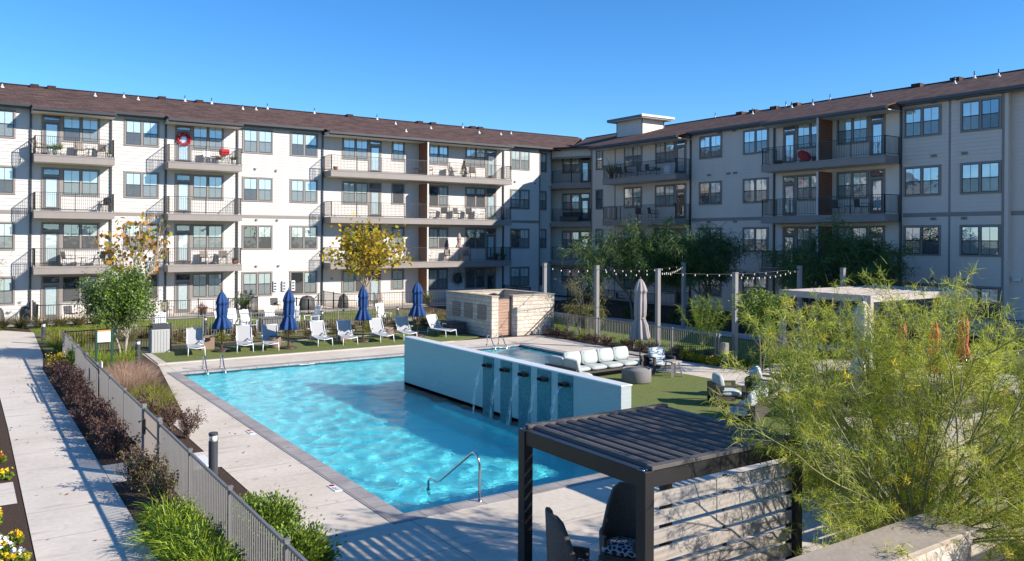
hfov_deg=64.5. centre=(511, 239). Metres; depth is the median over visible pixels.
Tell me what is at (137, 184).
window
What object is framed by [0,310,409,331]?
lawn
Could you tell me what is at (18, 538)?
pansy
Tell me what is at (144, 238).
sycamore tree
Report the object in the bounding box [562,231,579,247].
window
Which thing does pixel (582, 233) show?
door
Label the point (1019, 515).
retama tree
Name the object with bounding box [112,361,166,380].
plume grass
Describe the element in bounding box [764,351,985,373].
path branch
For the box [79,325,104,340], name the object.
grass clump
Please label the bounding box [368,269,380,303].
door
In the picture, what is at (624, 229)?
window
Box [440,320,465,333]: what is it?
storage box
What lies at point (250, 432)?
depth marker
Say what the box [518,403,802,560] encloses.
pergola
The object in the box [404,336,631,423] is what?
water feature wall
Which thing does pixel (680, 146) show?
door
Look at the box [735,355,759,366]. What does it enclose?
agave
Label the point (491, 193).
door
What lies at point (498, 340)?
pool ladder
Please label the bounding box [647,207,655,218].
patio chair
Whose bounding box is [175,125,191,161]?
door
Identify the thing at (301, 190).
window
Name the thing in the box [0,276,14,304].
window
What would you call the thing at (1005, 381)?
terrace counter
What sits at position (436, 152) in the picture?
window
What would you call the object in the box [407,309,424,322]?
grass clump
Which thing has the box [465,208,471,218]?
patio chair
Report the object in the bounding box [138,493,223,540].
grass clump
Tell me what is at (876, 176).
door
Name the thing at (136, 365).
plume grass
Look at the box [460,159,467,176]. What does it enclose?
christmas tree
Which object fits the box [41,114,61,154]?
door
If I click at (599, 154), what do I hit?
window
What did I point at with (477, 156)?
window
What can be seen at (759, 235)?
window
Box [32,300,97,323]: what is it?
patio fence
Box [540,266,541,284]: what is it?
window
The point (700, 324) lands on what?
feathery shrub
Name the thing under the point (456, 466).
pool handrail
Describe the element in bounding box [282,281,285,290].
utility meter
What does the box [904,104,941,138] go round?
window
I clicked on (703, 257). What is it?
willow tree
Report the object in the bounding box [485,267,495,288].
door
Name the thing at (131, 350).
grass clump
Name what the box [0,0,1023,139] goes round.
sky
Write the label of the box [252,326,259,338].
mound shrub
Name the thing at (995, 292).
window
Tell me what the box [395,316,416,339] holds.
chaise lounge
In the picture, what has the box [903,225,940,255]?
window
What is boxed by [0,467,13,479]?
pansy
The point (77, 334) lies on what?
grass clump
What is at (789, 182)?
door
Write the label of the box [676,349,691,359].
lime groundcover
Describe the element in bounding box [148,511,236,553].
grass clump
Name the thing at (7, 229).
window
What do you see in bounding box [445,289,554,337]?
stone enclosure
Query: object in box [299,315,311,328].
grass clump
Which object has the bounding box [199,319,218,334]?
grass clump
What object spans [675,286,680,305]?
door
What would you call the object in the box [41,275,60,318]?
door
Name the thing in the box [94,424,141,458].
purple shrub
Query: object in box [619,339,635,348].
purple shrub
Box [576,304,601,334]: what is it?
feathery shrub
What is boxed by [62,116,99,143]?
window
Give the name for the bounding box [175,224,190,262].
door
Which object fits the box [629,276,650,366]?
closed umbrella
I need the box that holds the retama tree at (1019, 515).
[986,482,1023,548]
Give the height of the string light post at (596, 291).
3.580 m
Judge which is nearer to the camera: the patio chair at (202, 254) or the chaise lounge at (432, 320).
the chaise lounge at (432, 320)
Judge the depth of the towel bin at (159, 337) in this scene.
33.74 m
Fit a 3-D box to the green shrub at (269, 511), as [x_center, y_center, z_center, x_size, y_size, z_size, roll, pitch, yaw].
[-3.817,4.359,12.612,1.444,0.980,1.569,0,0,-15]
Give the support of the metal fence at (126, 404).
on the ground at (16, 515)
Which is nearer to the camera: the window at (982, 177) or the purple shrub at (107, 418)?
the purple shrub at (107, 418)
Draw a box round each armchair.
[545,507,598,560]
[598,482,635,560]
[643,347,675,374]
[707,372,745,406]
[722,386,772,427]
[745,366,781,397]
[849,452,900,529]
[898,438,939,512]
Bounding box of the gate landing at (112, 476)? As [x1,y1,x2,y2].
[102,452,221,482]
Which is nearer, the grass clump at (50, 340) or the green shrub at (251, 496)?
the green shrub at (251, 496)
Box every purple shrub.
[45,356,74,371]
[46,357,77,374]
[49,370,84,391]
[50,364,78,374]
[52,362,82,381]
[55,367,85,382]
[57,376,83,395]
[62,378,94,396]
[62,386,94,408]
[65,385,92,402]
[68,395,112,425]
[71,392,110,409]
[77,390,102,404]
[80,397,117,429]
[84,410,118,429]
[86,418,130,446]
[88,413,125,437]
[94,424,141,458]
[112,438,168,492]
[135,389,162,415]
[137,459,179,505]
[154,400,181,430]
[174,405,206,438]
[541,325,553,335]
[552,325,563,337]
[559,328,572,338]
[580,333,593,341]
[590,333,602,343]
[600,333,614,344]
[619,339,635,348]
[635,341,649,350]
[648,340,662,347]
[672,344,684,355]
[702,348,714,356]
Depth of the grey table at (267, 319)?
41.21 m
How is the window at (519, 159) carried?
in the apartment building at (278, 199)
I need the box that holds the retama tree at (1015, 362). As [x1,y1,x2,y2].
[974,318,1023,418]
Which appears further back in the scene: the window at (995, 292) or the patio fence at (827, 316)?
the patio fence at (827, 316)
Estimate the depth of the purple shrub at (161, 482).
14.59 m
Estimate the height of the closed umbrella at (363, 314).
2.650 m
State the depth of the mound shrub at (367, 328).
41.67 m
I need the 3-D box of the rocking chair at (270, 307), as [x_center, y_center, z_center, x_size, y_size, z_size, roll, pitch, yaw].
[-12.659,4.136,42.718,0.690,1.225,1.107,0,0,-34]
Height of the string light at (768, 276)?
0.313 m
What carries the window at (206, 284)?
in the apartment building at (278, 199)
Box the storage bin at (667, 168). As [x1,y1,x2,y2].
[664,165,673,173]
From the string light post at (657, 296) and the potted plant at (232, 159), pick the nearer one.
the string light post at (657, 296)
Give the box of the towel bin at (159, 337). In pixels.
[148,323,169,352]
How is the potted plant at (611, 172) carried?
on the apartment building at (942, 162)
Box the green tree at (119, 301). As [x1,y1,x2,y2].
[72,253,169,357]
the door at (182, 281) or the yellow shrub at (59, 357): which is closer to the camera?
the yellow shrub at (59, 357)
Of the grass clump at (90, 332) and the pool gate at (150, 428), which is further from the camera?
the grass clump at (90, 332)
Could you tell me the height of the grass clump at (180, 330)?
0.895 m
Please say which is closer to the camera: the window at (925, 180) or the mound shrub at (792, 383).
the mound shrub at (792, 383)
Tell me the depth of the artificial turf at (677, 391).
25.24 m
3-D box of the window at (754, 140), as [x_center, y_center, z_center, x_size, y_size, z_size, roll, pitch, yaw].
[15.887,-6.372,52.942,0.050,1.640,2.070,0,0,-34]
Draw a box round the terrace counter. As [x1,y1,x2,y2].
[982,373,1019,396]
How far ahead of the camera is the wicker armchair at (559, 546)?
10.53 m
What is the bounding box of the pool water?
[186,347,598,512]
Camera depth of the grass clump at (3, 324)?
42.66 m
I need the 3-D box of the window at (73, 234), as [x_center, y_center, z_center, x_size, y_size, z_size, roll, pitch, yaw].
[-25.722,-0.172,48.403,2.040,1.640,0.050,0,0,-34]
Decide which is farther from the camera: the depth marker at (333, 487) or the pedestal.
the pedestal
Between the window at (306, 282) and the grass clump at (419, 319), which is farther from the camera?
the window at (306, 282)
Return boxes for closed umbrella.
[211,290,231,351]
[279,288,298,348]
[355,284,371,341]
[408,280,425,336]
[454,232,463,260]
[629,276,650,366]
[849,298,874,373]
[896,316,908,369]
[925,318,942,380]
[953,309,971,382]
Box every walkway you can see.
[0,331,157,560]
[554,313,875,354]
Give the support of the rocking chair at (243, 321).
on the lawn at (298, 334)
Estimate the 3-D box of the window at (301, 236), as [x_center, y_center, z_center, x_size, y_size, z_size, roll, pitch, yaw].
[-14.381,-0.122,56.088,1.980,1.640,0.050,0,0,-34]
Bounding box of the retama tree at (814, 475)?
[703,260,1023,560]
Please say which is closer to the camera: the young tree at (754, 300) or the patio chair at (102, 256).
the young tree at (754, 300)
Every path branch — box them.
[0,482,16,505]
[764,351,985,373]
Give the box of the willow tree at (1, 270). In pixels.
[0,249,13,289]
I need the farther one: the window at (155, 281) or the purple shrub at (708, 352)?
the window at (155, 281)
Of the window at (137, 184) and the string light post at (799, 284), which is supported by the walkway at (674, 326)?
the string light post at (799, 284)
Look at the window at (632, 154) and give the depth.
62.63 m
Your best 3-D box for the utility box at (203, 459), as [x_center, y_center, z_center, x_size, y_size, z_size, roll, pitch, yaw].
[-6.879,4.777,17.313,0.830,0.054,0.850,0,0,-34]
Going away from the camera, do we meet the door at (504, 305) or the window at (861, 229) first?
the door at (504, 305)
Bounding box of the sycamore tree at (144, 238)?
[92,205,172,328]
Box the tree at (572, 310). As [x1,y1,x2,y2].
[557,267,612,333]
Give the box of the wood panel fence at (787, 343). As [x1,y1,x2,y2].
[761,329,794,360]
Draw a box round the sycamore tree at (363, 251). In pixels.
[319,211,415,288]
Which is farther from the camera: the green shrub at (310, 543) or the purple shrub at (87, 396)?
the purple shrub at (87, 396)
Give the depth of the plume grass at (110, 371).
26.52 m
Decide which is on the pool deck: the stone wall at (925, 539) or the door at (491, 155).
the stone wall at (925, 539)
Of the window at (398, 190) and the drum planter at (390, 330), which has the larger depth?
the window at (398, 190)
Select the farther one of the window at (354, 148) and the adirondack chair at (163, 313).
the window at (354, 148)
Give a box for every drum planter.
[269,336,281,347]
[383,327,393,337]
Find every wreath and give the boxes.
[176,132,191,145]
[449,268,465,286]
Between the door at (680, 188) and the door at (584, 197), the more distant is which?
the door at (584, 197)
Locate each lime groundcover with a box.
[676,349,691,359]
[687,351,702,361]
[696,354,714,363]
[704,355,721,365]
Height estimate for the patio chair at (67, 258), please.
0.859 m
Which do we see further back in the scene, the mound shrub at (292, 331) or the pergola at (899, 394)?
the mound shrub at (292, 331)
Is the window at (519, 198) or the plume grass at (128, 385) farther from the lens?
the window at (519, 198)
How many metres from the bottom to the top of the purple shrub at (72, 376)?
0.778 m
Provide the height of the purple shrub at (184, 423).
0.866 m
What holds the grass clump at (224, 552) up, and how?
on the ground at (16, 515)
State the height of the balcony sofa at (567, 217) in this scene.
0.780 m
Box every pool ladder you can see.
[201,354,225,373]
[487,334,506,348]
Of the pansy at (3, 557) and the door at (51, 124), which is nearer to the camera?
the pansy at (3, 557)
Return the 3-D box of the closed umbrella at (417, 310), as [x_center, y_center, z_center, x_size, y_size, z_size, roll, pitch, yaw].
[-4.628,3.393,39.678,0.891,2.750,0.889,0,0,-15]
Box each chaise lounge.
[186,327,205,356]
[235,325,253,351]
[261,324,278,351]
[309,320,332,346]
[336,320,357,345]
[369,318,393,342]
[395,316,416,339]
[426,314,456,336]
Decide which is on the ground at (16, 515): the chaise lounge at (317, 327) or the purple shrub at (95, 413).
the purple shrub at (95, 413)
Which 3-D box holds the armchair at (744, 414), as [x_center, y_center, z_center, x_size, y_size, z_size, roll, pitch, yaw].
[6.278,4.386,21.546,0.850,0.906,1.920,0,0,31]
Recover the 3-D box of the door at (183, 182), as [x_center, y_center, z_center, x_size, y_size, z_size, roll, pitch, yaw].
[-20.916,-2.891,51.649,1.000,2.560,0.050,0,0,-34]
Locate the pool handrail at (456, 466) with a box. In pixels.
[427,451,481,501]
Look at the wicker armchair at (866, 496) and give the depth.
13.61 m
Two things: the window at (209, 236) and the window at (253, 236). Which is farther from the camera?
the window at (253, 236)
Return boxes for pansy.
[0,453,6,462]
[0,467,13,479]
[0,535,8,543]
[0,539,16,554]
[0,540,9,551]
[0,552,10,560]
[6,529,26,544]
[7,551,30,560]
[10,546,31,560]
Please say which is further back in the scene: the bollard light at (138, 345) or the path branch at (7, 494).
the bollard light at (138, 345)
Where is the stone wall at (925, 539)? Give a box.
[785,513,975,560]
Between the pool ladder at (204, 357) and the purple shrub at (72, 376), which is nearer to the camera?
the purple shrub at (72, 376)
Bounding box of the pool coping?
[167,343,612,523]
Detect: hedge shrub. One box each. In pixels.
[620,304,630,317]
[646,309,654,318]
[667,310,680,323]
[687,316,697,325]
[713,316,731,329]
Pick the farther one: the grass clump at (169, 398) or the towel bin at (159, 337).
the towel bin at (159, 337)
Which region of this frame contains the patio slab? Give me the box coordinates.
[5,296,574,326]
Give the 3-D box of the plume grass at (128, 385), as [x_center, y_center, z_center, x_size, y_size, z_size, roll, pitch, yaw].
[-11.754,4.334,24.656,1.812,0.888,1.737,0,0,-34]
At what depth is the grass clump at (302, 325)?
42.11 m
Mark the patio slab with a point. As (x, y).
(327, 307)
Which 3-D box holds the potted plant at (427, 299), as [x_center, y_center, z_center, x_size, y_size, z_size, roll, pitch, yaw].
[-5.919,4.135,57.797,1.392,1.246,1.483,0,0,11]
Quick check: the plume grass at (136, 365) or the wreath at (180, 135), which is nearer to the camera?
the plume grass at (136, 365)
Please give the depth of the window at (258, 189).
54.26 m
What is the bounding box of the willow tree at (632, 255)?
[557,213,698,319]
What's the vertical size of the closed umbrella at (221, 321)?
2.610 m
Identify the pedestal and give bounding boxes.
[720,342,728,367]
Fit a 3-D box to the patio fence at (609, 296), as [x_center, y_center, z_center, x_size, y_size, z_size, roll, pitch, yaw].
[8.437,4.261,60.518,3.380,1.170,9.780,0,0,-34]
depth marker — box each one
[245,430,255,434]
[327,484,341,491]
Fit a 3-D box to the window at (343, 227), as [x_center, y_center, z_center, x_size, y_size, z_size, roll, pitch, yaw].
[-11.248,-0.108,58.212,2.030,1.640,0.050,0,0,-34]
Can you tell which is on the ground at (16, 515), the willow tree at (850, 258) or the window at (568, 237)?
the willow tree at (850, 258)
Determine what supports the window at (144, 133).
in the apartment building at (278, 199)
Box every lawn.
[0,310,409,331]
[28,309,445,352]
[554,317,850,366]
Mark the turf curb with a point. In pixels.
(157, 360)
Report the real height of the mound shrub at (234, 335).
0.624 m
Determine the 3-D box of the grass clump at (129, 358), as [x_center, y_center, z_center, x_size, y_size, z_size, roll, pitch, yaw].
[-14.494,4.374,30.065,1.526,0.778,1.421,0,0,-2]
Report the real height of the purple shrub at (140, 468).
0.959 m
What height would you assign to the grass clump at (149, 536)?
0.728 m
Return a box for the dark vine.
[64,344,75,366]
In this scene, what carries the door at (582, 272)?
in the apartment building at (942, 162)
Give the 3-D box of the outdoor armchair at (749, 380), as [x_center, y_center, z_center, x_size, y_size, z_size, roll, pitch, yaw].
[7.722,4.389,24.941,0.850,0.910,0.920,0,0,36]
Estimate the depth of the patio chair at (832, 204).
47.02 m
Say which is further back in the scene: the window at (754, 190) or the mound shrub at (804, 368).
the window at (754, 190)
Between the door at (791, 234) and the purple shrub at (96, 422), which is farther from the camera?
the door at (791, 234)
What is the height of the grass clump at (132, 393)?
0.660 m
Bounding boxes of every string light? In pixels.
[546,266,591,272]
[605,265,682,271]
[661,269,796,275]
[738,269,798,278]
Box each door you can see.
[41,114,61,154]
[41,167,60,210]
[41,222,60,265]
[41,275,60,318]
[174,273,190,312]
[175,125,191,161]
[175,173,191,213]
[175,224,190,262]
[368,140,381,171]
[368,182,381,216]
[368,226,380,241]
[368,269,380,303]
[485,188,496,219]
[485,228,495,259]
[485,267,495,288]
[486,149,496,178]
[498,299,510,335]
[580,158,589,182]
[580,193,589,220]
[580,231,589,258]
[580,268,589,295]
[675,140,686,173]
[675,183,685,218]
[675,228,685,245]
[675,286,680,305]
[782,175,795,215]
[782,227,795,261]
[782,281,795,317]
[783,126,796,162]
[869,114,885,155]
[869,168,884,213]
[869,226,884,251]
[878,302,884,323]
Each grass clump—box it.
[0,316,16,327]
[3,314,33,327]
[30,314,53,327]
[36,324,62,336]
[36,325,74,341]
[40,330,67,347]
[45,336,74,351]
[46,313,73,326]
[61,329,90,342]
[63,313,92,325]
[71,327,94,341]
[71,333,90,347]
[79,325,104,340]
[81,345,104,357]
[84,313,100,324]
[89,346,121,359]
[89,349,121,368]
[107,346,139,367]
[114,345,149,362]
[118,324,143,341]
[119,504,210,553]
[125,383,161,400]
[125,483,200,530]
[132,323,149,338]
[133,518,229,560]
[134,388,167,407]
[137,379,172,397]
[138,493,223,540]
[143,385,180,404]
[147,391,182,413]
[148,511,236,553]
[166,525,262,560]
[168,322,187,336]
[180,540,245,560]
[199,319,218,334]
[209,319,233,333]
[297,319,307,330]
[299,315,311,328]
[325,313,345,327]
[350,316,367,325]
[376,314,393,324]
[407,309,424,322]
[427,307,445,319]
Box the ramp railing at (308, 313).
[295,297,377,314]
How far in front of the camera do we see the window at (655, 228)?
59.44 m
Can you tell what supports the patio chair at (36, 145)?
on the apartment building at (278, 199)
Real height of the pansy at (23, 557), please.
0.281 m
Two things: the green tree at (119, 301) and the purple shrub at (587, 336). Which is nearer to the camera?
the green tree at (119, 301)
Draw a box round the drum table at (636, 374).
[621,366,650,383]
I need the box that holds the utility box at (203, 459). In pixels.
[197,455,207,465]
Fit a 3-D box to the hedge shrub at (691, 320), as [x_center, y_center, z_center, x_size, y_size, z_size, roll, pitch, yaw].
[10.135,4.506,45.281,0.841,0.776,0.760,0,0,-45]
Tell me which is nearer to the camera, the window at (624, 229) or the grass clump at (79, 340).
the grass clump at (79, 340)
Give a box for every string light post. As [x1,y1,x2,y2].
[542,263,546,292]
[594,265,599,336]
[655,269,660,343]
[681,262,685,327]
[730,272,738,362]
[795,266,801,342]
[840,268,845,351]
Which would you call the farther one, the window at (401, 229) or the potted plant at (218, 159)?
the window at (401, 229)
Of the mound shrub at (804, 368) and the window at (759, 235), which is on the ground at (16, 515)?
the mound shrub at (804, 368)
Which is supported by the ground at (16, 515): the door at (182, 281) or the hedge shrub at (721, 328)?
the hedge shrub at (721, 328)
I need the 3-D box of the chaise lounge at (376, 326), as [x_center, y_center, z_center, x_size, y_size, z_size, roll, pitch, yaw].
[-6.160,4.278,38.189,0.730,0.975,1.824,0,0,-28]
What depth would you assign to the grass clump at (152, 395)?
22.76 m
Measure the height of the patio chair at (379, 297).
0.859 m
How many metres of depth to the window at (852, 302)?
47.17 m
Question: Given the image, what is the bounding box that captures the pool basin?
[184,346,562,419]
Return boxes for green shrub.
[220,485,312,557]
[223,491,262,529]
[253,514,346,560]
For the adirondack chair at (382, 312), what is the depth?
45.76 m
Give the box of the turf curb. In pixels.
[142,330,453,364]
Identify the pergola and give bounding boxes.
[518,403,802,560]
[779,285,964,361]
[790,373,1015,524]
[963,349,1023,457]
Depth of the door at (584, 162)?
68.46 m
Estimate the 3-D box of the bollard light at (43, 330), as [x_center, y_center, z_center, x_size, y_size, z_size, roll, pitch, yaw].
[-21.058,4.245,36.483,0.240,0.950,0.240,0,0,-34]
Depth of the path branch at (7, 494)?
15.21 m
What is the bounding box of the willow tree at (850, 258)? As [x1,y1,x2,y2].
[745,210,930,333]
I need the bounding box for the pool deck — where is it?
[140,335,1023,560]
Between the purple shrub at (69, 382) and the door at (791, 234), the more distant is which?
the door at (791, 234)
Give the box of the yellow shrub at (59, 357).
[44,351,67,367]
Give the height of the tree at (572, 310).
4.527 m
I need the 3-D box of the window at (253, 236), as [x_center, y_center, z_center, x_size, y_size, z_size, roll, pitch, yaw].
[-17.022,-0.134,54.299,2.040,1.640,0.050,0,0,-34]
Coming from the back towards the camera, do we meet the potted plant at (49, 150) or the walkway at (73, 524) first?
the potted plant at (49, 150)
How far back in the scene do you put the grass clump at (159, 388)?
24.42 m
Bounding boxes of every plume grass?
[102,359,134,376]
[107,356,150,372]
[108,364,149,383]
[108,368,150,394]
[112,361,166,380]
[119,363,168,392]
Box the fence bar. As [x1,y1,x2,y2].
[82,349,98,396]
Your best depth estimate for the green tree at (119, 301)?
31.76 m
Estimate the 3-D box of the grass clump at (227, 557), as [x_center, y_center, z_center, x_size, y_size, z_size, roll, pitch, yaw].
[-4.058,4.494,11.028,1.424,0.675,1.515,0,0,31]
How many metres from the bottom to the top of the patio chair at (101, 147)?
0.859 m
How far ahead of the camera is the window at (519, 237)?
66.23 m
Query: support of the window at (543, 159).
in the apartment building at (278, 199)
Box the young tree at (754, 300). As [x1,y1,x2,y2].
[728,284,788,372]
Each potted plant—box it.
[43,144,53,154]
[50,141,66,154]
[195,303,208,316]
[214,155,223,163]
[229,155,236,164]
[231,290,258,312]
[423,292,434,305]
[601,156,619,178]
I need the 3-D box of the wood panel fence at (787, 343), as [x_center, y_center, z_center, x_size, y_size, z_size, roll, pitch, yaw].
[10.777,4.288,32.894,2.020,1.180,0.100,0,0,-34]
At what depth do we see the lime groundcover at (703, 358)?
31.68 m
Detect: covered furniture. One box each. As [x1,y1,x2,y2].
[0,308,4,321]
[19,306,30,323]
[299,295,314,309]
[338,295,348,308]
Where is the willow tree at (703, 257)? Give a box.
[643,219,764,322]
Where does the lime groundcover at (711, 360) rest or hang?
on the ground at (16, 515)
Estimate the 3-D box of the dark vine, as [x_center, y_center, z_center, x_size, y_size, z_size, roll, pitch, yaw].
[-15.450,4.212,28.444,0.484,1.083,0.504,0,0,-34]
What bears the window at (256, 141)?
in the apartment building at (278, 199)
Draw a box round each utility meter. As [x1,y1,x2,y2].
[273,281,276,290]
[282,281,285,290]
[291,280,294,290]
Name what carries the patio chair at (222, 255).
on the apartment building at (278, 199)
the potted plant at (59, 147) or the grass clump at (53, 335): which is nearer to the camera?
the grass clump at (53, 335)
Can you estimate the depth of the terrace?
28.09 m
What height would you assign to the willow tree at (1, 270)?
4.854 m
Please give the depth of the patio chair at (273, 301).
53.32 m
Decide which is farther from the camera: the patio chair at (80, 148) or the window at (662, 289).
the window at (662, 289)
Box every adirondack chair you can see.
[155,312,167,323]
[375,303,389,319]
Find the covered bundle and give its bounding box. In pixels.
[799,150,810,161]
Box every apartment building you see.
[0,82,581,319]
[548,69,1023,338]
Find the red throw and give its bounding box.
[219,149,229,155]
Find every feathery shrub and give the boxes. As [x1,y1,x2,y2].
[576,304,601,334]
[674,292,731,346]
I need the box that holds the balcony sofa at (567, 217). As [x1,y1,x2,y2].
[560,212,581,220]
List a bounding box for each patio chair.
[32,139,46,153]
[61,251,75,265]
[63,306,77,317]
[74,143,86,156]
[91,251,105,265]
[93,144,105,156]
[98,198,110,211]
[161,302,173,316]
[200,251,211,263]
[203,151,214,162]
[206,300,214,314]
[217,251,226,263]
[270,298,279,305]
[375,294,383,300]
[453,208,461,218]
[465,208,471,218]
[635,208,641,219]
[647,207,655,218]
[830,200,840,214]
[853,199,867,213]
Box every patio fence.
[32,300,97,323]
[145,294,257,319]
[323,284,530,310]
[567,285,689,309]
[738,298,898,328]
[901,311,1022,341]
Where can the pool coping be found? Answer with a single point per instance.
(381, 507)
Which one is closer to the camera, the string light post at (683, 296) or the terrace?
the terrace
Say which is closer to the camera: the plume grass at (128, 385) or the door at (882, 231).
the plume grass at (128, 385)
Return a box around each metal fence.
[62,330,141,455]
[64,323,171,353]
[151,305,415,335]
[158,421,307,560]
[551,311,717,358]
[718,333,756,363]
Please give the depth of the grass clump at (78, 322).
44.12 m
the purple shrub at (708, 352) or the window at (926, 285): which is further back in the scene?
the window at (926, 285)
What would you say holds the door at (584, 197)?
in the apartment building at (942, 162)
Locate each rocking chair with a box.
[212,311,232,335]
[228,308,239,332]
[239,309,259,333]
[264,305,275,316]
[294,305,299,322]
[302,305,321,328]
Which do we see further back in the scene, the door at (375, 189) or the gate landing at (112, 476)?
the door at (375, 189)
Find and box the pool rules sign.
[95,329,112,368]
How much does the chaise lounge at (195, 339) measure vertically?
0.975 m
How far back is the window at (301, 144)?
56.03 m
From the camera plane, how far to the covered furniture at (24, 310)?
44.71 m
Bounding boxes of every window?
[0,109,15,138]
[0,165,15,193]
[0,221,14,249]
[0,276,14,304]
[61,168,99,196]
[61,222,99,249]
[61,274,99,302]
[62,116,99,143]
[124,119,159,147]
[124,171,158,198]
[124,223,158,249]
[131,273,158,299]
[191,224,223,249]
[191,272,222,297]
[192,126,223,150]
[192,174,223,200]
[242,128,272,154]
[242,176,272,201]
[242,225,272,248]
[242,271,272,295]
[289,270,317,294]
[290,132,317,156]
[290,179,317,202]
[290,225,317,248]
[341,270,367,292]
[342,138,368,160]
[342,181,368,204]
[342,226,365,248]
[391,183,404,203]
[391,227,403,246]
[391,269,403,289]
[392,142,404,160]
[428,268,447,289]
[429,145,448,165]
[429,185,448,206]
[429,227,447,248]
[465,147,485,167]
[465,187,485,207]
[465,228,485,248]
[465,267,485,288]
[510,149,529,170]
[510,189,529,209]
[510,228,529,248]
[510,266,529,286]
[540,153,546,171]
[540,191,546,209]
[540,229,546,247]
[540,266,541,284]
[561,267,579,284]
[562,158,579,172]
[562,193,579,210]
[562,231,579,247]
[595,189,602,209]
[595,229,602,248]
[596,151,602,169]
[623,186,641,207]
[623,228,641,242]
[623,269,638,289]
[624,146,641,166]
[654,278,674,292]
[655,142,674,163]
[655,184,674,206]
[655,228,674,246]
[698,227,721,250]
[698,275,721,296]
[699,133,721,159]
[699,180,721,204]
[742,177,768,203]
[742,227,767,251]
[742,274,767,298]
[743,127,768,154]
[795,282,815,304]
[796,123,816,149]
[796,173,815,200]
[796,226,815,252]
[836,170,868,199]
[836,226,868,248]
[836,281,856,307]
[837,116,868,145]
[903,164,940,196]
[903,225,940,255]
[903,282,940,314]
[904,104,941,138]
[959,224,1000,256]
[960,96,1001,132]
[960,160,1001,194]
[961,285,1000,319]
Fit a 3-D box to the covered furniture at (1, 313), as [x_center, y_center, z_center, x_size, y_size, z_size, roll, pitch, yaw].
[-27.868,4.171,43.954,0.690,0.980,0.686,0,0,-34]
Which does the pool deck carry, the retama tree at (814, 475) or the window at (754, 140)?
the retama tree at (814, 475)
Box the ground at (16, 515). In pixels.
[0,295,1023,560]
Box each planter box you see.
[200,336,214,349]
[336,329,349,339]
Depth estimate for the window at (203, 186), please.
52.45 m
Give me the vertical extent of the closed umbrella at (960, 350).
2.540 m
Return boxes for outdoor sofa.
[545,355,592,375]
[562,346,642,373]
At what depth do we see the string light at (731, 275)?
36.88 m
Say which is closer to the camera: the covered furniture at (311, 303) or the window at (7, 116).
the window at (7, 116)
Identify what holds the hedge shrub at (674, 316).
on the ground at (16, 515)
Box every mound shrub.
[171,332,185,342]
[212,330,228,343]
[229,328,235,339]
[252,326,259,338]
[282,330,295,337]
[301,327,311,337]
[330,321,336,333]
[351,323,357,332]
[362,322,370,332]
[419,318,427,327]
[577,332,586,339]
[780,340,795,363]
[781,357,805,384]
[797,355,818,377]
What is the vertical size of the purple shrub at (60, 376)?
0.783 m
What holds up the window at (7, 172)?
in the apartment building at (278, 199)
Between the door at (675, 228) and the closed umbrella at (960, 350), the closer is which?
the closed umbrella at (960, 350)
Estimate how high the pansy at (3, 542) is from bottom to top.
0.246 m
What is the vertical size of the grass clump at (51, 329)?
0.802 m
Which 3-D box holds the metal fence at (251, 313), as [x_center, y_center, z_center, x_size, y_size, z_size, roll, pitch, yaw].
[-11.013,4.180,41.357,13.680,1.170,0.080,0,0,-34]
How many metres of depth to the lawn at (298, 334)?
39.32 m
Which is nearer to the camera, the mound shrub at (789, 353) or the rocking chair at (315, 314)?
the mound shrub at (789, 353)
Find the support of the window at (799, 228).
in the apartment building at (942, 162)
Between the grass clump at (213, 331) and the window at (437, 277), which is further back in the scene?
the window at (437, 277)
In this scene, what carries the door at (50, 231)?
in the apartment building at (278, 199)
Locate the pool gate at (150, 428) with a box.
[138,403,161,472]
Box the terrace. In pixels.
[898,364,1019,423]
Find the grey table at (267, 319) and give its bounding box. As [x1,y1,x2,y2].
[257,316,282,331]
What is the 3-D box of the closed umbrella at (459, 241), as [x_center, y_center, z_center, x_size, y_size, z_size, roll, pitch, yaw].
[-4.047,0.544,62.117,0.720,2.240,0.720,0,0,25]
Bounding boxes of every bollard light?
[41,323,45,343]
[135,340,140,363]
[204,317,206,335]
[208,431,217,481]
[320,311,323,320]
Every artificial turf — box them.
[152,330,479,362]
[592,370,842,433]
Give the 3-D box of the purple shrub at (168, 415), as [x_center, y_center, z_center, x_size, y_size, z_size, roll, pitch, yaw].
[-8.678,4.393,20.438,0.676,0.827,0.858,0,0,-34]
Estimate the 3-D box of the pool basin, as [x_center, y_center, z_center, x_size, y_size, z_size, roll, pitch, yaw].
[-0.769,5.472,25.672,14.730,1.210,17.670,0,0,-34]
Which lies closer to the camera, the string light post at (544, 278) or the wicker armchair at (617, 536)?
the wicker armchair at (617, 536)
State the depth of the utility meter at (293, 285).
55.55 m
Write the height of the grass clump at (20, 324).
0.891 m
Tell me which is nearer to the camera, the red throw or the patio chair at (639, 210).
the red throw
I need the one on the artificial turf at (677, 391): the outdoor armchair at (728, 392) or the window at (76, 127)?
the outdoor armchair at (728, 392)
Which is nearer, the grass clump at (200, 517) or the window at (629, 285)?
the grass clump at (200, 517)
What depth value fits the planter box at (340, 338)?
38.37 m

